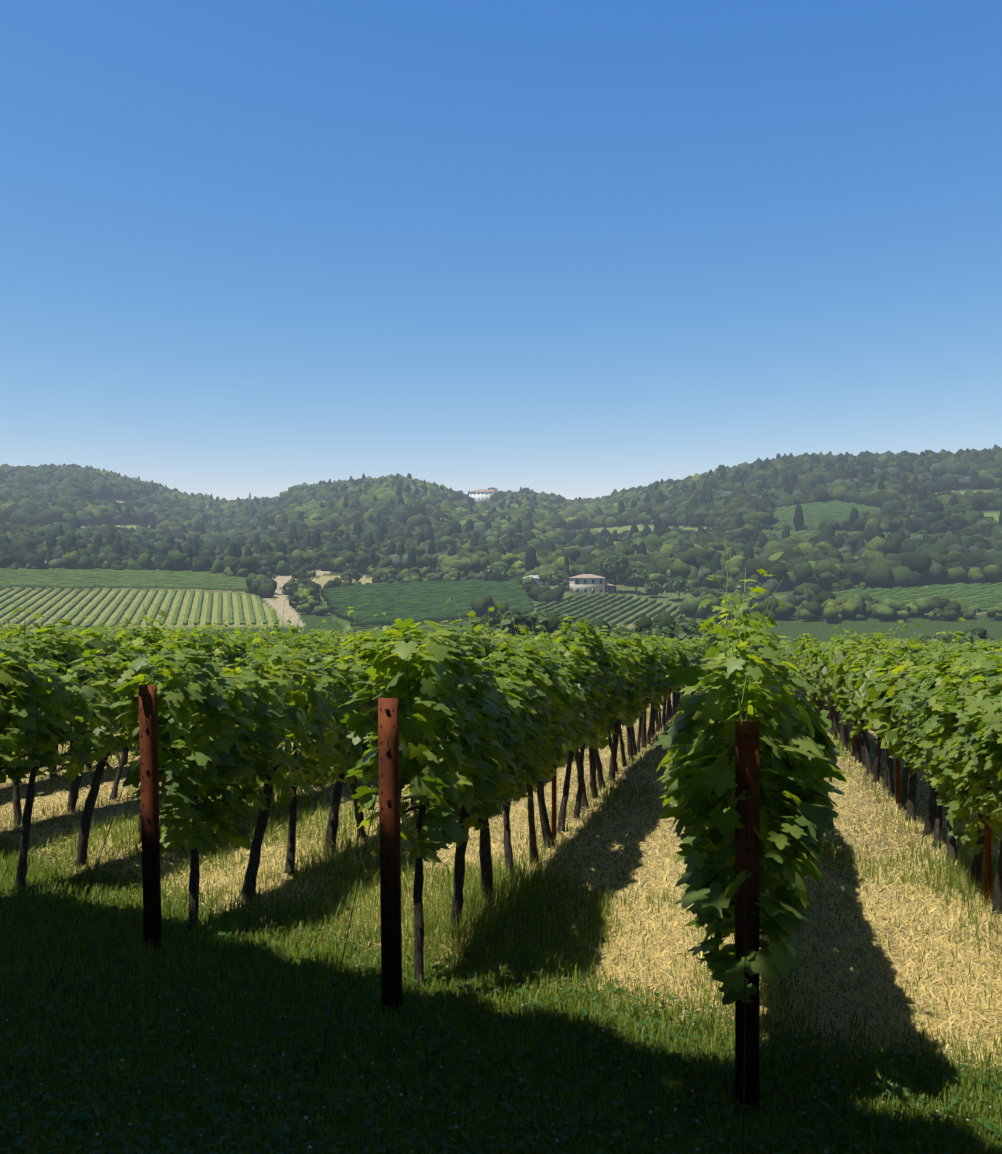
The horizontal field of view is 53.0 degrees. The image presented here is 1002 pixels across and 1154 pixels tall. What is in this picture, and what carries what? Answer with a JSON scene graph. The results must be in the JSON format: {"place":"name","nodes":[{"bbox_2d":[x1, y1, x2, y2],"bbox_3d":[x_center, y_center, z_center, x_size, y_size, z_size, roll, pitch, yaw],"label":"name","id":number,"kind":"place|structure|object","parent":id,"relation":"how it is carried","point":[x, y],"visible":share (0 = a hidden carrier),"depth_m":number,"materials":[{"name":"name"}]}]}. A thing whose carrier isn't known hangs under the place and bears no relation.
{"place":"outdoors","nodes":[
{"label":"outdoors","id":0,"kind":"place"},
{"bbox_2d":[0,675,905,854],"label":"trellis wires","id":1,"kind":"object","parent":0,"point":[188,721],"depth_m":8.76,"materials":[{"name":"grey metal"}]},
{"bbox_2d":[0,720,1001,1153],"bbox_3d":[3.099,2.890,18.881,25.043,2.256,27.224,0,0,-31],"label":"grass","id":2,"kind":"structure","parent":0,"point":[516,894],"depth_m":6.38,"materials":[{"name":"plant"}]},
{"bbox_2d":[0,488,1001,1153],"bbox_3d":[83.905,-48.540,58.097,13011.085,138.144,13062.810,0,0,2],"label":"ground","id":3,"kind":"structure","parent":0,"point":[794,626],"depth_m":9.52,"materials":[{"name":"green plant"}]},
{"bbox_2d":[51,721,145,992],"bbox_3d":[-2.684,1.879,6.758,0.017,1.707,0.997,0,0,14],"label":"guy wire","id":4,"kind":"object","parent":3,"relation":"on","point":[52,984],"visible":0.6,"depth_m":6.66,"materials":[{"name":"grey metal"}]},
{"bbox_2d":[138,684,161,948],"bbox_3d":[-2.543,1.763,7.287,0.137,1.970,0.141,0,0,2],"label":"end post","id":5,"kind":"object","parent":3,"relation":"on","point":[150,834],"visible":0.98,"depth_m":7.26,"materials":[{"name":"brown wood"}]},
{"bbox_2d":[315,739,387,1085],"bbox_3d":[-0.812,1.826,5.565,0.017,1.700,0.997,0,0,14],"label":"guy wire","id":6,"kind":"object","parent":3,"relation":"on","point":[316,1068],"visible":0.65,"depth_m":5.45,"materials":[{"name":"grey metal"}]},
{"bbox_2d":[378,697,401,1012],"bbox_3d":[-0.671,1.713,6.094,0.137,1.970,0.141,0,0,2],"label":"end post","id":7,"kind":"object","parent":3,"relation":"on","point":[390,865],"visible":1,"depth_m":6.07,"materials":[{"name":"brown wood"}]},
{"bbox_2d":[469,488,497,501],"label":"villa walls","id":8,"kind":"structure","parent":3,"relation":"on","point":[480,496],"depth_m":921.46,"materials":[{"name":"white paint"}]},
{"bbox_2d":[471,487,497,491],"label":"roof","id":9,"kind":"structure","parent":8,"relation":"on","point":[482,490],"depth_m":924.22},
{"bbox_2d":[0,624,997,687],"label":"vine leaves","id":10,"kind":"object","parent":3,"relation":"on","point":[697,648],"visible":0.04,"depth_m":43.42,"materials":[{"name":"green plant"}]},
{"bbox_2d":[0,461,1001,621],"bbox_3d":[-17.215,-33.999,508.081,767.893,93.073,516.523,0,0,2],"label":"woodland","id":11,"kind":"object","parent":3,"relation":"on","point":[937,557],"visible":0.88,"depth_m":432.68,"materials":[{"name":"green plant"}]},
{"bbox_2d":[0,500,1001,626],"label":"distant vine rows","id":12,"kind":"object","parent":3,"relation":"on","point":[416,601],"visible":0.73,"depth_m":324.95,"materials":[{"name":"green plant"}]},
{"bbox_2d":[0,618,1001,771],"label":"vine leaves","id":13,"kind":"object","parent":3,"relation":"on","point":[866,688],"visible":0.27,"depth_m":17.67,"materials":[{"name":"green plant"}]},
{"bbox_2d":[0,446,1001,527],"bbox_3d":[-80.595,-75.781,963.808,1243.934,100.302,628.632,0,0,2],"label":"hills","id":14,"kind":"structure","parent":3,"relation":"on","point":[73,486],"depth_m":826.95,"materials":[{"name":"green plant"}]},
{"bbox_2d":[0,444,1001,588],"bbox_3d":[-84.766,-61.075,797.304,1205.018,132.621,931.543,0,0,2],"label":"trees","id":15,"kind":"object","parent":3,"relation":"on","point":[789,480],"visible":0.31,"depth_m":557.11,"materials":[{"name":"green plant"}]},
{"bbox_2d":[0,642,1001,1064],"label":"vine","id":16,"kind":"object","parent":3,"relation":"on","point":[860,754],"depth_m":10.14,"materials":[{"name":"brown plant"}]},
{"bbox_2d":[0,616,1001,1004],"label":"vine leaves","id":17,"kind":"object","parent":16,"relation":"attached to","point":[504,738],"visible":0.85,"depth_m":7.64,"materials":[{"name":"green plant"}]},
{"bbox_2d":[0,547,1001,724],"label":"vine shoot","id":18,"kind":"object","parent":16,"relation":"attached to","point":[755,671],"depth_m":8.80,"materials":[{"name":"green plant"}]},
{"bbox_2d":[44,485,1000,645],"bbox_3d":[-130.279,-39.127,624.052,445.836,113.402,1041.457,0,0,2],"label":"shrubs","id":19,"kind":"object","parent":3,"relation":"on","point":[567,574],"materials":[{"name":"green plant"}]},
{"bbox_2d":[70,648,990,904],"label":"vineyard posts","id":20,"kind":"object","parent":3,"relation":"on","point":[987,858],"visible":0.02,"depth_m":11.34,"materials":[{"name":"brown wood"}]},
{"bbox_2d":[522,578,549,585],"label":"shed walls","id":21,"kind":"structure","parent":3,"relation":"on","point":[540,583],"depth_m":373.99,"materials":[{"name":"grey"}]},
{"bbox_2d":[569,578,604,594],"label":"farmhouse walls","id":22,"kind":"structure","parent":3,"relation":"on","point":[589,585],"depth_m":344.97,"materials":[{"name":"beige paint"}]},
{"bbox_2d":[569,574,612,584],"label":"roof","id":23,"kind":"structure","parent":22,"relation":"on","point":[586,576],"depth_m":346.36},
{"bbox_2d":[571,580,613,593],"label":"windows","id":24,"kind":"structure","parent":22,"relation":"in","point":[609,589],"depth_m":345.37,"materials":[{"name":"grey glass"}]},
{"bbox_2d":[290,554,994,644],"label":"trees","id":25,"kind":"object","parent":3,"relation":"on","point":[665,617],"visible":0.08,"depth_m":115.25,"materials":[{"name":"green plant"}]},
{"bbox_2d":[735,720,759,1111],"bbox_3d":[1.200,1.680,4.896,0.115,1.970,0.130,0,0,14],"label":"end post","id":26,"kind":"object","parent":3,"relation":"on","point":[747,746],"visible":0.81,"depth_m":4.87,"materials":[{"name":"brown wood"}]},
{"bbox_2d":[0,0,1001,500],"label":"sky","id":27,"kind":"structure","parent":0,"point":[570,249],"materials":[{"name":"blue"}]}
]}

